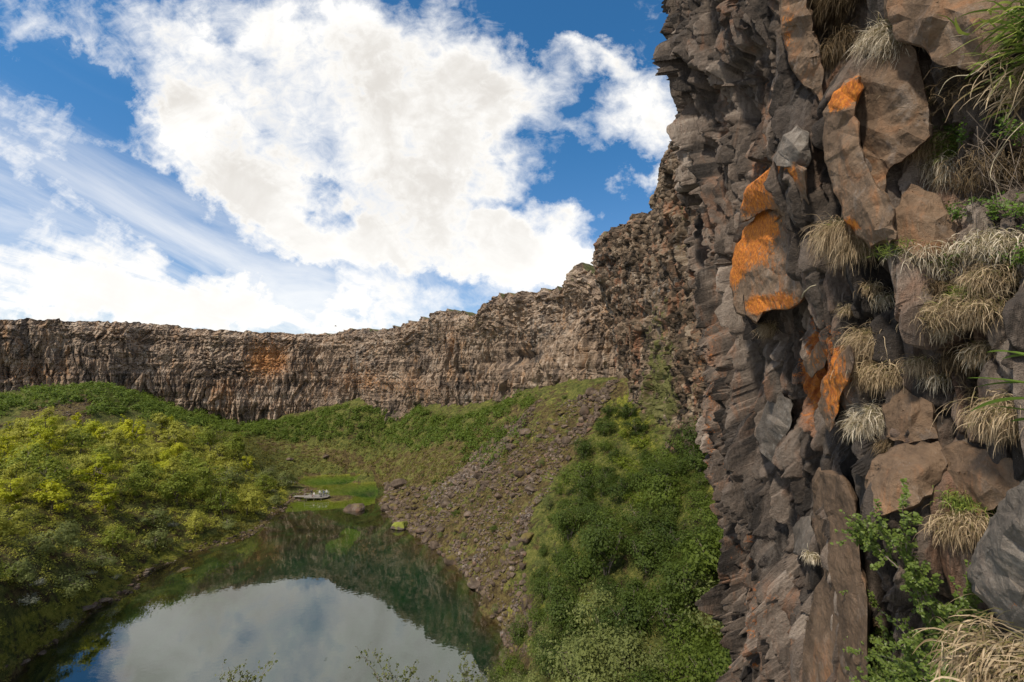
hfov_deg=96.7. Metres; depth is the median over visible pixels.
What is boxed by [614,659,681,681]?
shrub
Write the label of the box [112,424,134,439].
birch tree
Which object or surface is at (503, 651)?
shrub
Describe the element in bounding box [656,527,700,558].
shrub
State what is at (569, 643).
shrub
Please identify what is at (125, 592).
rubble
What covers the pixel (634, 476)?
shrub
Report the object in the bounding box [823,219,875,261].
grass tuft
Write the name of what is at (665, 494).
shrub
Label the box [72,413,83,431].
birch tree
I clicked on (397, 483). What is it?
boulder
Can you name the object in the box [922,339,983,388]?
grass tuft
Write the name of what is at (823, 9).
grass tuft
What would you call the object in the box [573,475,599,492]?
shrub
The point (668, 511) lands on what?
shrub
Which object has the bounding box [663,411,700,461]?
shrub
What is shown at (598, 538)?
shrub
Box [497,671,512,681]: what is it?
shrub
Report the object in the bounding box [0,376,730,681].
terrain
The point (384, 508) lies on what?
boulder
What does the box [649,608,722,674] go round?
shrub
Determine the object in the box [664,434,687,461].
shrub
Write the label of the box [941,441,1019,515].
rock slab
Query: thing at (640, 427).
shrub
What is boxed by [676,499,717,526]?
shrub
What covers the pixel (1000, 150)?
dry stem
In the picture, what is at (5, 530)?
birch tree
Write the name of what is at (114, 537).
birch tree
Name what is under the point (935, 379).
grass tuft
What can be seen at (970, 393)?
grass tuft
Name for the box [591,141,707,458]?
cliff
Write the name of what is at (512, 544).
boulder
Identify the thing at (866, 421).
grass tuft
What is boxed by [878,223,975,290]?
grass tuft
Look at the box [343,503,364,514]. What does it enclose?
boulder
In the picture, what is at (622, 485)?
shrub
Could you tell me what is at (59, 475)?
birch tree
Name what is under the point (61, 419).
birch tree
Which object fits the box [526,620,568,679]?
shrub
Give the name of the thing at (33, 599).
willow bush
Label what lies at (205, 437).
birch tree
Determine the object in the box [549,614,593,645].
shrub
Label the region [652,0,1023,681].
cliff
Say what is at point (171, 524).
willow bush
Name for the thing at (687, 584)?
shrub
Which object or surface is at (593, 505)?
shrub
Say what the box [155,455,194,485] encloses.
birch tree
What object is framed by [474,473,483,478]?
boulder
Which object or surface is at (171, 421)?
birch tree
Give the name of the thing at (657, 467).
shrub
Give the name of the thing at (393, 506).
boulder
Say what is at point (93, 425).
birch tree
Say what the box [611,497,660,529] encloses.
shrub
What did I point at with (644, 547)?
shrub
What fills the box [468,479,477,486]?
boulder
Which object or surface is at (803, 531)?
rock slab
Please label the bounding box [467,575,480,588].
boulder
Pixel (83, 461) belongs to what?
birch tree
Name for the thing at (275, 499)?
willow tree
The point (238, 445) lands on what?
birch tree
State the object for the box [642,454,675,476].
shrub
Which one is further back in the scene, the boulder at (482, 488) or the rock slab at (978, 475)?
the boulder at (482, 488)
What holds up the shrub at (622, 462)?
on the terrain at (315, 590)
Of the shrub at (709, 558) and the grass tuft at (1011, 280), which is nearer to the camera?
the grass tuft at (1011, 280)
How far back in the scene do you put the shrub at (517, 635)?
51.08 m
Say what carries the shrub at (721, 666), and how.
on the terrain at (315, 590)
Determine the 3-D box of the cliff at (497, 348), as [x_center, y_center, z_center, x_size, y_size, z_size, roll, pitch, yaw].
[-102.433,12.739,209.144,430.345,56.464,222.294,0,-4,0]
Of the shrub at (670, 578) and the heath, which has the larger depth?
the heath
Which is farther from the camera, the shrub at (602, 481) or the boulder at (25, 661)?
the shrub at (602, 481)
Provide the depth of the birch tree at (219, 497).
100.29 m
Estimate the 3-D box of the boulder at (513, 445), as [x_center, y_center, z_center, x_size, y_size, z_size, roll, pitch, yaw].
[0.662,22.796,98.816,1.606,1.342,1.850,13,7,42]
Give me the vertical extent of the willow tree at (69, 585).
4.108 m
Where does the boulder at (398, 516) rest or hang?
on the terrain at (315, 590)
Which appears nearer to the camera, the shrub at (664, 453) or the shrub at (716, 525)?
the shrub at (716, 525)
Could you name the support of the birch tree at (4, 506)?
on the terrain at (315, 590)
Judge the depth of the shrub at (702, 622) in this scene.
28.91 m
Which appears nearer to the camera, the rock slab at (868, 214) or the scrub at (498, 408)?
the rock slab at (868, 214)
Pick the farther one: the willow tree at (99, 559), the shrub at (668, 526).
the willow tree at (99, 559)
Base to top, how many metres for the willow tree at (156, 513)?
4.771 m
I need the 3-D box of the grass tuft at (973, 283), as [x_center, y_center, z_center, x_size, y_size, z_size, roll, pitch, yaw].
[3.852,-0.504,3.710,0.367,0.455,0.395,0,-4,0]
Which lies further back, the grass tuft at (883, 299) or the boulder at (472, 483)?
the boulder at (472, 483)
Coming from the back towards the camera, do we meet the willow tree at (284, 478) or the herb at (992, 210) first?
the willow tree at (284, 478)
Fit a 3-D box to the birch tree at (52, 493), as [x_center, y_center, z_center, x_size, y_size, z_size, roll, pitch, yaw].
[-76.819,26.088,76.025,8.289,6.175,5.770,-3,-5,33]
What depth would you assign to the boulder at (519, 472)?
87.27 m
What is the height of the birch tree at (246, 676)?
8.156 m
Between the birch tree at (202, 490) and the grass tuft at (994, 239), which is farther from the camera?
the birch tree at (202, 490)
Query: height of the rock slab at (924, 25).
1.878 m
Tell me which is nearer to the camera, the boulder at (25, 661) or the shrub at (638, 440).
the boulder at (25, 661)
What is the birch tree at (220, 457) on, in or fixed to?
on the terrain at (315, 590)
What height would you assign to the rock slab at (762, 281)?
2.141 m
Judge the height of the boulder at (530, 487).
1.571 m
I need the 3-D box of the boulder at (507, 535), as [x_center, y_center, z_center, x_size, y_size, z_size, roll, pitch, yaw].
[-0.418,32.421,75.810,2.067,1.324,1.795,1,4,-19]
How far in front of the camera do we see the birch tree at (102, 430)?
107.99 m
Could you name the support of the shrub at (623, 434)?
on the terrain at (315, 590)
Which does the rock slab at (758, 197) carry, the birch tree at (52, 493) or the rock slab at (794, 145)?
the rock slab at (794, 145)
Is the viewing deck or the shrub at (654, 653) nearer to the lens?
the shrub at (654, 653)
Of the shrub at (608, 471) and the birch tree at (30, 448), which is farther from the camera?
the birch tree at (30, 448)
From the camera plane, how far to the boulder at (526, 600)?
57.63 m
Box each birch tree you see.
[0,433,72,479]
[0,434,23,462]
[0,451,15,470]
[0,459,44,502]
[0,473,24,515]
[0,498,14,517]
[0,506,34,543]
[0,557,23,577]
[3,421,14,431]
[4,414,53,440]
[8,453,96,492]
[15,440,44,464]
[22,413,58,443]
[27,406,69,434]
[29,429,67,456]
[31,476,75,513]
[50,424,83,446]
[56,424,101,453]
[65,449,111,479]
[71,451,128,492]
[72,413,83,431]
[80,419,107,440]
[83,424,116,445]
[86,483,118,513]
[88,444,125,463]
[89,428,141,461]
[96,521,143,550]
[105,470,157,498]
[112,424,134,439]
[118,443,152,470]
[122,418,152,452]
[123,459,169,486]
[141,446,169,465]
[148,412,178,438]
[149,467,202,504]
[150,450,182,479]
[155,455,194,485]
[156,420,194,445]
[157,446,176,461]
[165,414,174,429]
[170,442,189,457]
[171,447,205,475]
[178,458,232,487]
[179,449,207,470]
[182,509,209,534]
[185,423,233,452]
[185,475,214,500]
[187,424,203,441]
[200,483,240,515]
[204,441,241,465]
[214,431,250,459]
[214,456,246,475]
[215,653,277,681]
[231,490,264,514]
[233,484,260,500]
[241,455,252,471]
[249,473,279,494]
[348,642,452,681]
[446,644,498,681]
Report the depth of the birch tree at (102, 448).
96.54 m
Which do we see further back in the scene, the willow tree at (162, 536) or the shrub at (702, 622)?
the willow tree at (162, 536)
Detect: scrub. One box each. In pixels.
[0,380,273,436]
[239,389,540,467]
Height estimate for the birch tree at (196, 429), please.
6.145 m
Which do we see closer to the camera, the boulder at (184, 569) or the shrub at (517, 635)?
the shrub at (517, 635)
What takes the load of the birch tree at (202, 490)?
on the terrain at (315, 590)
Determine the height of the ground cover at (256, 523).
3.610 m
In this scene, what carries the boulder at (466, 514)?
on the terrain at (315, 590)
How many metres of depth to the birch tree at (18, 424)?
102.02 m
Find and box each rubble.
[4,460,371,667]
[11,487,312,680]
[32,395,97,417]
[378,498,506,659]
[381,379,620,667]
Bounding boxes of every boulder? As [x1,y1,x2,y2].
[21,659,30,665]
[38,650,46,655]
[83,605,96,610]
[98,598,111,602]
[177,567,191,572]
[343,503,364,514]
[381,505,389,511]
[388,503,397,510]
[390,478,406,488]
[391,521,407,531]
[394,513,404,520]
[405,513,411,518]
[410,504,418,509]
[411,499,418,503]
[415,525,428,532]
[422,531,433,543]
[430,541,438,550]
[436,523,445,533]
[440,497,451,507]
[444,554,456,565]
[447,491,455,498]
[454,525,461,533]
[463,511,471,517]
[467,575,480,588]
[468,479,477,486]
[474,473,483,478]
[474,567,480,573]
[478,484,485,491]
[479,480,489,485]
[489,483,498,489]
[492,604,500,613]
[494,492,501,498]
[500,556,505,562]
[504,531,511,538]
[506,443,512,451]
[508,541,518,548]
[511,443,517,448]
[514,466,525,477]
[519,428,528,434]
[520,532,533,542]
[521,594,533,610]
[525,467,532,473]
[525,483,536,492]
[547,425,557,432]
[562,436,570,443]
[579,405,589,415]
[585,387,597,395]
[967,480,1023,636]
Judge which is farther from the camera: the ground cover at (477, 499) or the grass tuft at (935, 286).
the ground cover at (477, 499)
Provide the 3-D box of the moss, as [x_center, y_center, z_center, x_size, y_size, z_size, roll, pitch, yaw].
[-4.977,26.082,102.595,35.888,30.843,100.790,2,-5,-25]
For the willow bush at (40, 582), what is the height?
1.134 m
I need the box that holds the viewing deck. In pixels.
[293,492,329,500]
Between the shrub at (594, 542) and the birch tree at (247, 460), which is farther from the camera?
the birch tree at (247, 460)
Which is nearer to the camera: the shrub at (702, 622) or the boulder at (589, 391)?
the shrub at (702, 622)
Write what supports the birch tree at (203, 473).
on the terrain at (315, 590)
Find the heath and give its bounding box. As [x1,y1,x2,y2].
[183,422,521,485]
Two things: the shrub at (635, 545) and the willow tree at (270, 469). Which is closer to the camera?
the shrub at (635, 545)
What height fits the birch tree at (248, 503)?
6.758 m
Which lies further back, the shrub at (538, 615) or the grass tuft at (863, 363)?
the shrub at (538, 615)
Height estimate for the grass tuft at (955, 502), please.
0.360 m
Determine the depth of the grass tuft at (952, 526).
3.66 m
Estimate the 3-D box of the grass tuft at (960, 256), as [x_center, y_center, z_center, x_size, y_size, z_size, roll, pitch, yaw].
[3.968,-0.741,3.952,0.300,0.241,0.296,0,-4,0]
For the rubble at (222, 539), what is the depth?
104.81 m
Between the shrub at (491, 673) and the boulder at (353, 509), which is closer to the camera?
the shrub at (491, 673)
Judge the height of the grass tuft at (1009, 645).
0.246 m
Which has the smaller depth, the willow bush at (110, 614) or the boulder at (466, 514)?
the willow bush at (110, 614)
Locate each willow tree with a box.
[1,554,40,582]
[21,523,89,556]
[51,567,92,600]
[56,519,84,539]
[86,546,122,567]
[137,502,173,526]
[139,521,177,551]
[206,464,251,487]
[214,514,237,530]
[247,470,274,485]
[258,464,280,476]
[263,494,284,505]
[270,465,300,488]
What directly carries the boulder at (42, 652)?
on the terrain at (315, 590)
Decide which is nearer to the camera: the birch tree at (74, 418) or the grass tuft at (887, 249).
the grass tuft at (887, 249)
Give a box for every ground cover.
[0,497,288,681]
[386,398,586,657]
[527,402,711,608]
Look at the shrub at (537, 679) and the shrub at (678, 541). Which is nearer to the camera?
the shrub at (537, 679)
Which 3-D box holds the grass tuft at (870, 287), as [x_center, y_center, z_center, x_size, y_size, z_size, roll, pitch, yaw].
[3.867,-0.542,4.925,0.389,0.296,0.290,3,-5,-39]
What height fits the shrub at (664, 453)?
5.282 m
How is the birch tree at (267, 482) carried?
on the terrain at (315, 590)
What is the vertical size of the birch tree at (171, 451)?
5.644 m
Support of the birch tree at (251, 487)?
on the terrain at (315, 590)
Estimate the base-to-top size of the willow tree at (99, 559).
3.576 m
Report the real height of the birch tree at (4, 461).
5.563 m
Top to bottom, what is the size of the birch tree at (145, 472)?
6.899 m
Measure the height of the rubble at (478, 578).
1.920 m
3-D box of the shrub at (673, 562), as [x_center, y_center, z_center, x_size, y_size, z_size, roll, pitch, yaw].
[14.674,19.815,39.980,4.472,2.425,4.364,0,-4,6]
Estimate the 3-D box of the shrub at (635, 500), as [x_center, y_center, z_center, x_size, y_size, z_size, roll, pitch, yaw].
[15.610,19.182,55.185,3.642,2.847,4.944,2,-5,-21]
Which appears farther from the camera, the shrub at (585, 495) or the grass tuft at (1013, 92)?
the shrub at (585, 495)
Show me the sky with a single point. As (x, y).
(295, 167)
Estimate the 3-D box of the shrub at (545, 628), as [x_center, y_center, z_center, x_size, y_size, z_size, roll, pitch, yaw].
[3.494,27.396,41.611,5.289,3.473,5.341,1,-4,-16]
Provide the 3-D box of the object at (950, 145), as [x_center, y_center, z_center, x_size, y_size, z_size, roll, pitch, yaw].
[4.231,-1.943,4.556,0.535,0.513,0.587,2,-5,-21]
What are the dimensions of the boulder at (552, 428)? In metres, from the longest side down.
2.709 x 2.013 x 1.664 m
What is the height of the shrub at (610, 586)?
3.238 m
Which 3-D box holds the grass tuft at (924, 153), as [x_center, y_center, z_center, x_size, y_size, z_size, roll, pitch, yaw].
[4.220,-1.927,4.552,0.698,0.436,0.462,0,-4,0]
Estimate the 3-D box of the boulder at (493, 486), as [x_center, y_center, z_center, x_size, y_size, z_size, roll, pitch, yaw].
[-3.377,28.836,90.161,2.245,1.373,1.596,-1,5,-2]
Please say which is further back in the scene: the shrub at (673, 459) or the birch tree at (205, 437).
the birch tree at (205, 437)
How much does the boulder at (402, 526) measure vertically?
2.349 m
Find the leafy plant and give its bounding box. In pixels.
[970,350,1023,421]
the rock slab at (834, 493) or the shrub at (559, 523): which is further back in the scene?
the shrub at (559, 523)
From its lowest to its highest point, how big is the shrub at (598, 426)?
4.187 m
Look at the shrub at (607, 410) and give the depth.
85.31 m
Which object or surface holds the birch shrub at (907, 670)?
on the cliff at (744, 100)
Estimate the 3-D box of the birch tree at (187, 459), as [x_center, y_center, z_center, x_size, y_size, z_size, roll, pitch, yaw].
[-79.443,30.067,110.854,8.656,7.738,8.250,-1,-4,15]
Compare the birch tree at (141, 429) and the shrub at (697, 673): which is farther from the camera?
the birch tree at (141, 429)
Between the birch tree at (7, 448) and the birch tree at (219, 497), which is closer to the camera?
the birch tree at (7, 448)
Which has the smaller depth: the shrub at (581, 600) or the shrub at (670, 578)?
the shrub at (670, 578)
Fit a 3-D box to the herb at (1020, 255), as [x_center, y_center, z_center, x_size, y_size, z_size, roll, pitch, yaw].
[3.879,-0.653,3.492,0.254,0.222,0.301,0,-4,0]
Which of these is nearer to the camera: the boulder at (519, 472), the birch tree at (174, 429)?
the boulder at (519, 472)
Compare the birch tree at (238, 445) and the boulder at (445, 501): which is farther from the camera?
the birch tree at (238, 445)
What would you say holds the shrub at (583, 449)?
on the terrain at (315, 590)
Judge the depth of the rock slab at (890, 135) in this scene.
4.53 m
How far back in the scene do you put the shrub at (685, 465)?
55.74 m
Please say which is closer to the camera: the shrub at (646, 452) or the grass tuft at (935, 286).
the grass tuft at (935, 286)
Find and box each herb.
[930,133,957,155]
[937,115,972,144]
[938,241,964,268]
[945,197,970,221]
[967,191,1012,219]
[982,72,1019,101]
[989,238,1023,269]
[991,114,1023,145]
[1003,192,1023,231]
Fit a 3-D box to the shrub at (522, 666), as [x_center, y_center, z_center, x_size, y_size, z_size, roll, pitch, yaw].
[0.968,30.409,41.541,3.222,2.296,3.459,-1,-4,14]
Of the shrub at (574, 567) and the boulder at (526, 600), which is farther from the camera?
the boulder at (526, 600)
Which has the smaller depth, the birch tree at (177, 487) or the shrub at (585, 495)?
the shrub at (585, 495)
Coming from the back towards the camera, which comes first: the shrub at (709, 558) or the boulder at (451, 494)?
the boulder at (451, 494)
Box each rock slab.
[729,209,804,323]
[740,162,808,221]
[756,391,793,461]
[771,125,811,167]
[779,0,823,101]
[792,516,813,557]
[802,341,826,377]
[802,467,870,681]
[818,344,855,432]
[822,73,897,248]
[855,41,933,190]
[864,441,947,516]
[881,387,937,443]
[883,0,1023,72]
[894,183,958,257]
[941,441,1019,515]
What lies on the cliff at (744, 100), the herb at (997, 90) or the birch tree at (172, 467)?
the herb at (997, 90)
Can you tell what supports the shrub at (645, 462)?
on the terrain at (315, 590)
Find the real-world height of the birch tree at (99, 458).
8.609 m
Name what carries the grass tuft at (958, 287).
on the cliff at (744, 100)
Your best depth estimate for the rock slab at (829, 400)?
5.33 m
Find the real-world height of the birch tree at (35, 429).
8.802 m
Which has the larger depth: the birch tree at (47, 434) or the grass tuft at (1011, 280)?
the birch tree at (47, 434)
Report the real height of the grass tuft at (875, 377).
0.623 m
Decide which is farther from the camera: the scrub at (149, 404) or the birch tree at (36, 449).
the scrub at (149, 404)
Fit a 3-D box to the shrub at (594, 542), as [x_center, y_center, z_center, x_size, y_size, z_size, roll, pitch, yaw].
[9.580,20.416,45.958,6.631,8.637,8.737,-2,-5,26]
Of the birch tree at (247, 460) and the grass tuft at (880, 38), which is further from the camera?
the birch tree at (247, 460)
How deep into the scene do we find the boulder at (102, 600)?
67.39 m
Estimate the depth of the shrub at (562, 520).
61.17 m
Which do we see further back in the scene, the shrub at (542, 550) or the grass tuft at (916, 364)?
the shrub at (542, 550)
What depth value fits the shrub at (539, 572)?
58.55 m
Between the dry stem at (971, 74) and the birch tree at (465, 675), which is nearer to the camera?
the dry stem at (971, 74)
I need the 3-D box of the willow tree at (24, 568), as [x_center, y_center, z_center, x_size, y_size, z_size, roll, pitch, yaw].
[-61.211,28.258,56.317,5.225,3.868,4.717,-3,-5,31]
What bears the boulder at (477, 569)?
on the terrain at (315, 590)
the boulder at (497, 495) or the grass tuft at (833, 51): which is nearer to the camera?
the grass tuft at (833, 51)
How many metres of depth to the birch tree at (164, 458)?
104.04 m
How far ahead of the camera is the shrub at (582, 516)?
60.34 m
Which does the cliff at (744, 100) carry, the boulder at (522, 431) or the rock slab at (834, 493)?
the rock slab at (834, 493)
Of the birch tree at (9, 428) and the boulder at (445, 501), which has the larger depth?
the birch tree at (9, 428)
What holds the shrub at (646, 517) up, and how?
on the terrain at (315, 590)
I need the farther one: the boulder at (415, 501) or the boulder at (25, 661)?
the boulder at (415, 501)
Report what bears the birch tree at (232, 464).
on the terrain at (315, 590)
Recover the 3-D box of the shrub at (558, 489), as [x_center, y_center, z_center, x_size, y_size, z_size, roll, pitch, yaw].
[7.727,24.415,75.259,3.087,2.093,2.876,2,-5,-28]
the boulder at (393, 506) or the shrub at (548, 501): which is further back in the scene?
the boulder at (393, 506)
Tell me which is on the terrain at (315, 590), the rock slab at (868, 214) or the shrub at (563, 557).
the shrub at (563, 557)
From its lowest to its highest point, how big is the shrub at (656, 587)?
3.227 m
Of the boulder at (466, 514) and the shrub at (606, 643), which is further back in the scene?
the boulder at (466, 514)
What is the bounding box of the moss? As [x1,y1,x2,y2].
[383,401,591,645]
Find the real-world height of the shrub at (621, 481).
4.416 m
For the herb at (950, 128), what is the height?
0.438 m
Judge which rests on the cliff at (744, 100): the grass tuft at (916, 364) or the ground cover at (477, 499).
the grass tuft at (916, 364)
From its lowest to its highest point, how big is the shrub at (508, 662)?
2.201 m
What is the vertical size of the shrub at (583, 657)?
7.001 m
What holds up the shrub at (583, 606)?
on the terrain at (315, 590)
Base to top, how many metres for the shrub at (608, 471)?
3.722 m
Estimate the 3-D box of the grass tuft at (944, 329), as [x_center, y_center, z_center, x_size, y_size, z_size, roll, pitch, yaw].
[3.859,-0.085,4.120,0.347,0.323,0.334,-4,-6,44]
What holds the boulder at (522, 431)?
on the terrain at (315, 590)
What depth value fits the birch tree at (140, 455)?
100.07 m
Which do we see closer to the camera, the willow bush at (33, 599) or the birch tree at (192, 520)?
the willow bush at (33, 599)
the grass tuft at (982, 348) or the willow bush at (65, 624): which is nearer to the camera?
the grass tuft at (982, 348)
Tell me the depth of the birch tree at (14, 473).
75.27 m
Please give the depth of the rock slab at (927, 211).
4.20 m
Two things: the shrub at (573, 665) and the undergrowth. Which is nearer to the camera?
the shrub at (573, 665)
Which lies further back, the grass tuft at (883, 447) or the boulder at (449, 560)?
the boulder at (449, 560)
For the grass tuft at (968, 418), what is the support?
on the cliff at (744, 100)
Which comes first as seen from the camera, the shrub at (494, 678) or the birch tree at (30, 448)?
the shrub at (494, 678)
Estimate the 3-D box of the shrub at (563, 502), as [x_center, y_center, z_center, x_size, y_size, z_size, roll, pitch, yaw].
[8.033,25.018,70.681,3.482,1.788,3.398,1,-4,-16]
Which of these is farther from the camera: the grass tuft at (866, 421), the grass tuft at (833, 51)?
the grass tuft at (833, 51)
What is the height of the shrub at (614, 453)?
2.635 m
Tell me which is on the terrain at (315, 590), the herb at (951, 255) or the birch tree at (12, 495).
the birch tree at (12, 495)
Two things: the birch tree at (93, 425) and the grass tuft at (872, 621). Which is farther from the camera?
the birch tree at (93, 425)
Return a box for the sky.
[0,0,677,334]
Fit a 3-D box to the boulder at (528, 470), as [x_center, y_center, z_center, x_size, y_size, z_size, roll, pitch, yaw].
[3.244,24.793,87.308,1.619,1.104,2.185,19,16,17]
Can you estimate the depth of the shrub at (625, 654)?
29.52 m
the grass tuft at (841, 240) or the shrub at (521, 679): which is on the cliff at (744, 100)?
the grass tuft at (841, 240)
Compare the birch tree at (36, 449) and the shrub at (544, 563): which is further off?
the birch tree at (36, 449)
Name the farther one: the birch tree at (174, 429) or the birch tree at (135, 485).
the birch tree at (174, 429)
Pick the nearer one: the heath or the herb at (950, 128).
the herb at (950, 128)
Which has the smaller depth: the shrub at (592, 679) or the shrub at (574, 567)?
the shrub at (592, 679)
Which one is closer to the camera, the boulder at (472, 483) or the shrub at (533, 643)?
the shrub at (533, 643)
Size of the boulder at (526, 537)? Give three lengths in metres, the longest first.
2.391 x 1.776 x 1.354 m
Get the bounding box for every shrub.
[484,673,503,681]
[488,664,503,680]
[489,649,519,678]
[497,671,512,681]
[499,645,507,659]
[501,613,528,646]
[503,656,527,679]
[506,672,531,681]
[521,601,546,624]
[522,569,556,603]
[523,635,546,657]
[524,564,551,581]
[524,619,568,664]
[524,668,549,681]
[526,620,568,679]
[526,620,634,681]
[534,559,549,571]
[536,492,560,510]
[537,578,585,640]
[538,544,550,556]
[539,567,582,614]
[541,540,584,570]
[546,497,583,542]
[548,482,563,493]
[548,578,622,631]
[548,611,645,679]
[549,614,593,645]
[551,509,567,530]
[552,497,569,506]
[553,459,600,487]
[553,545,605,589]
[553,633,592,672]
[555,541,580,578]
[555,652,641,681]
[557,649,597,679]
[563,593,591,610]
[564,484,598,513]
[570,501,634,581]
[571,431,597,458]
[572,501,593,521]
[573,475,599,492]
[573,526,594,549]
[578,494,617,526]
[581,520,611,558]
[584,599,625,653]
[587,470,616,495]
[591,464,618,487]
[591,586,661,649]
[592,572,624,606]
[593,416,616,434]
[593,619,661,681]
[594,438,614,450]
[599,405,615,415]
[601,472,639,502]
[606,448,625,461]
[606,451,641,468]
[606,567,651,600]
[608,478,632,493]
[609,402,639,418]
[609,526,638,548]
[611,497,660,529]
[611,588,651,616]
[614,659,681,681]
[618,428,627,436]
[618,462,653,494]
[619,487,653,507]
[619,528,675,575]
[620,417,650,437]
[622,433,652,448]
[622,465,640,476]
[623,534,657,557]
[625,506,677,538]
[633,462,692,516]
[634,444,678,476]
[634,584,708,657]
[637,508,686,555]
[637,579,683,610]
[638,448,655,459]
[638,638,697,681]
[640,452,659,468]
[640,458,692,486]
[640,630,724,681]
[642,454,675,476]
[642,541,717,613]
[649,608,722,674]
[652,547,688,574]
[656,500,683,521]
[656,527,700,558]
[659,568,692,591]
[660,448,689,477]
[661,459,695,473]
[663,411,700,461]
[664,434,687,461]
[667,438,707,474]
[668,519,722,583]
[671,577,724,638]
[673,623,731,681]
[674,533,721,575]
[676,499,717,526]
[678,472,708,489]
[678,514,722,553]
[682,482,714,507]
[695,512,723,535]
[830,478,991,681]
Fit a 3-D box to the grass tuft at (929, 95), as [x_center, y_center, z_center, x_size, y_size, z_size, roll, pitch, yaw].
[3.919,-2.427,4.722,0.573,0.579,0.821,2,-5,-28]
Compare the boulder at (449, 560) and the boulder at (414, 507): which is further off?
the boulder at (414, 507)
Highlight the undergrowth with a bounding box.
[0,420,294,635]
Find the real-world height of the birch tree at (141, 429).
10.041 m
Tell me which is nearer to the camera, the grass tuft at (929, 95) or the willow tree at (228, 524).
the grass tuft at (929, 95)
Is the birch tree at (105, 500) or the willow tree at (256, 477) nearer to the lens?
the birch tree at (105, 500)
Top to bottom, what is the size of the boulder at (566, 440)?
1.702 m
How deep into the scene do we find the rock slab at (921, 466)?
4.05 m
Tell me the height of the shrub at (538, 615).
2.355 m
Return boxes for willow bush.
[17,592,39,605]
[30,577,46,585]
[54,619,73,630]
[101,608,123,619]
[165,521,177,526]
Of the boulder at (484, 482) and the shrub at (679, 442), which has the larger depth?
the boulder at (484, 482)
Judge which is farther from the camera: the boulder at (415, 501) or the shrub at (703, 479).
the boulder at (415, 501)
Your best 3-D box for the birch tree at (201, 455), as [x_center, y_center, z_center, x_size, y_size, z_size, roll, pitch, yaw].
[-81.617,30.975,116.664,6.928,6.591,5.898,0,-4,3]
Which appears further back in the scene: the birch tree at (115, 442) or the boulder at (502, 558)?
the birch tree at (115, 442)
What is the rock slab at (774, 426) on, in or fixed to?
on the cliff at (744, 100)
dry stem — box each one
[938,27,1022,94]
[990,123,1022,184]
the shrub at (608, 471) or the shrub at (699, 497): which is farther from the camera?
the shrub at (608, 471)
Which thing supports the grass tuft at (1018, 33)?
on the cliff at (744, 100)
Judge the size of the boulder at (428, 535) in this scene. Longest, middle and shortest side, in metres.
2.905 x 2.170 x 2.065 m
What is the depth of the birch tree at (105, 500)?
82.04 m
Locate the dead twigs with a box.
[963,111,1023,207]
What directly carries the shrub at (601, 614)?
on the terrain at (315, 590)
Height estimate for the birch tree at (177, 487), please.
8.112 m
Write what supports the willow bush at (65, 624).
on the terrain at (315, 590)
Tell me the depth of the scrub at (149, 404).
145.90 m
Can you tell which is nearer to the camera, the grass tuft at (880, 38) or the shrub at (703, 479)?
the grass tuft at (880, 38)
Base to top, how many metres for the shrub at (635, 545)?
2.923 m
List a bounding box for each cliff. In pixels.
[0,262,616,424]
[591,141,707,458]
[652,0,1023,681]
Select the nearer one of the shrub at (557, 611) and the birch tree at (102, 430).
the shrub at (557, 611)
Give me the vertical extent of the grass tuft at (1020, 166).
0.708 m
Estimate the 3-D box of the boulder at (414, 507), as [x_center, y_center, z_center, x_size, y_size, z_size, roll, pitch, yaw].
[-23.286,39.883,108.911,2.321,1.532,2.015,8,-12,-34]
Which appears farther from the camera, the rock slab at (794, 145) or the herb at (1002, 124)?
the rock slab at (794, 145)
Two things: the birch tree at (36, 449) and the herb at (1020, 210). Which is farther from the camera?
the birch tree at (36, 449)
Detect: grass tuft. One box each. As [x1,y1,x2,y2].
[751,318,778,340]
[769,0,865,50]
[798,211,884,281]
[800,543,821,566]
[818,16,866,75]
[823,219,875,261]
[827,319,886,369]
[830,300,852,321]
[830,348,911,402]
[834,398,885,444]
[840,3,923,70]
[853,278,887,301]
[855,360,885,372]
[863,75,937,115]
[865,235,963,275]
[867,287,894,313]
[867,436,894,455]
[870,616,879,626]
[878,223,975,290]
[891,353,939,383]
[895,52,1023,130]
[896,283,1019,346]
[900,130,958,168]
[909,369,961,397]
[911,609,1023,681]
[913,501,994,557]
[918,150,970,195]
[920,134,1023,203]
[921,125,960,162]
[922,273,952,298]
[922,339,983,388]
[923,314,965,346]
[930,386,1023,456]
[930,485,996,521]
[934,281,992,304]
[937,0,1023,120]
[938,594,1023,673]
[940,219,1023,273]
[940,252,1023,301]
[944,38,1023,132]
[947,243,978,263]
[948,337,996,370]
[948,379,978,407]
[951,257,1015,299]
[954,348,995,370]
[955,407,980,430]
[958,410,1016,452]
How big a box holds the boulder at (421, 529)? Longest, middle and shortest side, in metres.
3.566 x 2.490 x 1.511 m
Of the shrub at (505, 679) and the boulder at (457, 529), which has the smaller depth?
the shrub at (505, 679)
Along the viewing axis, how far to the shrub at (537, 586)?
52.79 m
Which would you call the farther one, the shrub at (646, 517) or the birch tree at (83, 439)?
the birch tree at (83, 439)
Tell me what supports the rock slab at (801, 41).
on the cliff at (744, 100)
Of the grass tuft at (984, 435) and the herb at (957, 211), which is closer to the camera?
the grass tuft at (984, 435)
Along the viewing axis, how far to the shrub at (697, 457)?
52.50 m
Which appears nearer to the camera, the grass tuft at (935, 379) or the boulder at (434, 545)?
the grass tuft at (935, 379)
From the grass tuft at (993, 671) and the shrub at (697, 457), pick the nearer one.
the grass tuft at (993, 671)

